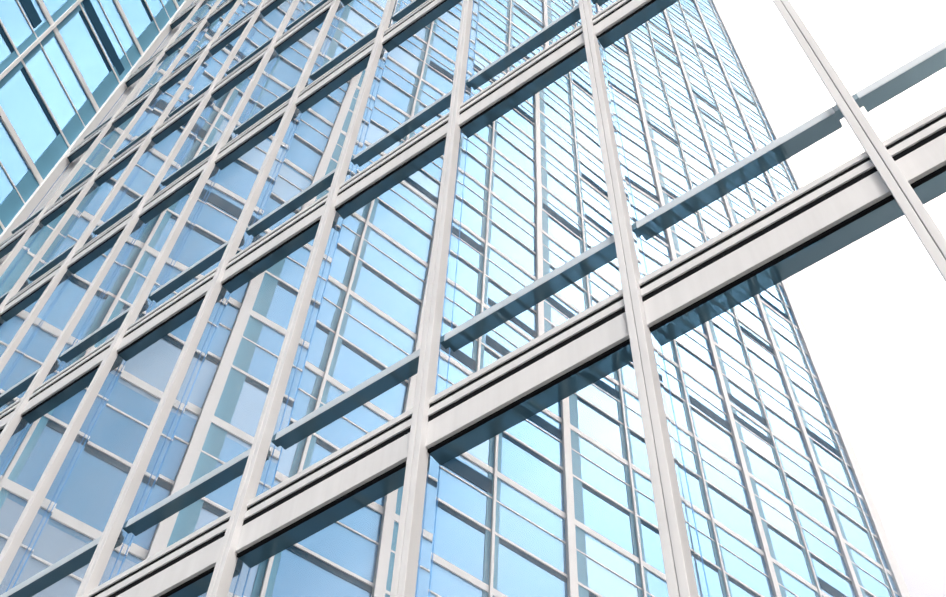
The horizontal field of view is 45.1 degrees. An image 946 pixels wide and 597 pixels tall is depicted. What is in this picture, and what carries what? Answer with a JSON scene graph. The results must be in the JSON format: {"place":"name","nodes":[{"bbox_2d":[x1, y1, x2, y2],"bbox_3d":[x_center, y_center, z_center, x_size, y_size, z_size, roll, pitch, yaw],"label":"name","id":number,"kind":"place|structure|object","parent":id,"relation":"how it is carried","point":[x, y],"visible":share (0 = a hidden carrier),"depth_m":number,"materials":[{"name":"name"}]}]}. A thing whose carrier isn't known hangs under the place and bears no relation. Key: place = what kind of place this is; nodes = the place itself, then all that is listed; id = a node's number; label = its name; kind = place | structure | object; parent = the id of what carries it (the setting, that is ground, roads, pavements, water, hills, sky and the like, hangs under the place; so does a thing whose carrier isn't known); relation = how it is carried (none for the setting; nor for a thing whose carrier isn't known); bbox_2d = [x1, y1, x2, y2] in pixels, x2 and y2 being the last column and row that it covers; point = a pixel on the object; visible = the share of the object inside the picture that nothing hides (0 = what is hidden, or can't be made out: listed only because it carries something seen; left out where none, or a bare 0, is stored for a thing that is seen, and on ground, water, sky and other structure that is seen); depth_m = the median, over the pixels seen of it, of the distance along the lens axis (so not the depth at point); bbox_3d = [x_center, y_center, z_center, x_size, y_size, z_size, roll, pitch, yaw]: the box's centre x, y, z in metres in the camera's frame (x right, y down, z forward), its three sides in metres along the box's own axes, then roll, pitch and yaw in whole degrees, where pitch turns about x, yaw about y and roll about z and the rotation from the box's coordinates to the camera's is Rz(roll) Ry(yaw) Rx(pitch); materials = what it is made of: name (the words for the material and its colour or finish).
{"place":"outdoors","nodes":[
{"label":"outdoors","id":0,"kind":"place"},
{"bbox_2d":[0,0,195,242],"bbox_3d":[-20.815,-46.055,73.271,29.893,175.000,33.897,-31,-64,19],"label":"wing tower","id":1,"kind":"structure","parent":0,"point":[68,68],"depth_m":23.33,"materials":[{"name":"blue glass"}]},
{"bbox_2d":[0,0,945,596],"bbox_3d":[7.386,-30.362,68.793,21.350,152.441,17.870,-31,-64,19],"label":"window glass","id":2,"kind":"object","parent":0,"point":[810,412],"depth_m":6.70,"materials":[{"name":"glass"}]},
{"bbox_2d":[0,0,945,596],"bbox_3d":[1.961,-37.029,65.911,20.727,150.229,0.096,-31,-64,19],"label":"horizontal window bars","id":3,"kind":"object","parent":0,"point":[798,138],"visible":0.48,"depth_m":7.31,"materials":[{"name":"grey metal"}]},
{"bbox_2d":[0,0,945,596],"bbox_3d":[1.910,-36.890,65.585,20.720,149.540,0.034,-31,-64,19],"label":"curtain wall gaskets","id":4,"kind":"object","parent":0,"point":[626,342],"visible":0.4,"depth_m":6.04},
{"bbox_2d":[0,0,945,596],"bbox_3d":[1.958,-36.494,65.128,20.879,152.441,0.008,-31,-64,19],"label":"curtain wall glass edges","id":5,"kind":"object","parent":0,"point":[310,316],"depth_m":9.09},
{"bbox_2d":[583,0,945,595],"bbox_3d":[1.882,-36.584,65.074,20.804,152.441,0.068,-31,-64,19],"label":"curtain wall mullion joints","id":6,"kind":"object","parent":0,"point":[624,256],"depth_m":5.15,"materials":[{"name":"grey metal"}]},
{"label":"ground","id":7,"kind":"structure","parent":0,"visible":0},
{"bbox_2d":[0,0,707,596],"bbox_3d":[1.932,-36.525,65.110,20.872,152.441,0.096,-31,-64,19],"label":"curtain wall interior mullions","id":8,"kind":"object","parent":7,"relation":"on","point":[222,308],"depth_m":9.39,"materials":[{"name":"grey metal"}]},
{"bbox_2d":[0,0,945,596],"bbox_3d":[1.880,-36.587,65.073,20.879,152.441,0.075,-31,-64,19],"label":"curtain wall caps","id":9,"kind":"object","parent":8,"relation":"attached to","point":[424,434],"visible":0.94,"depth_m":6.75,"materials":[{"name":"metal"}]}
]}

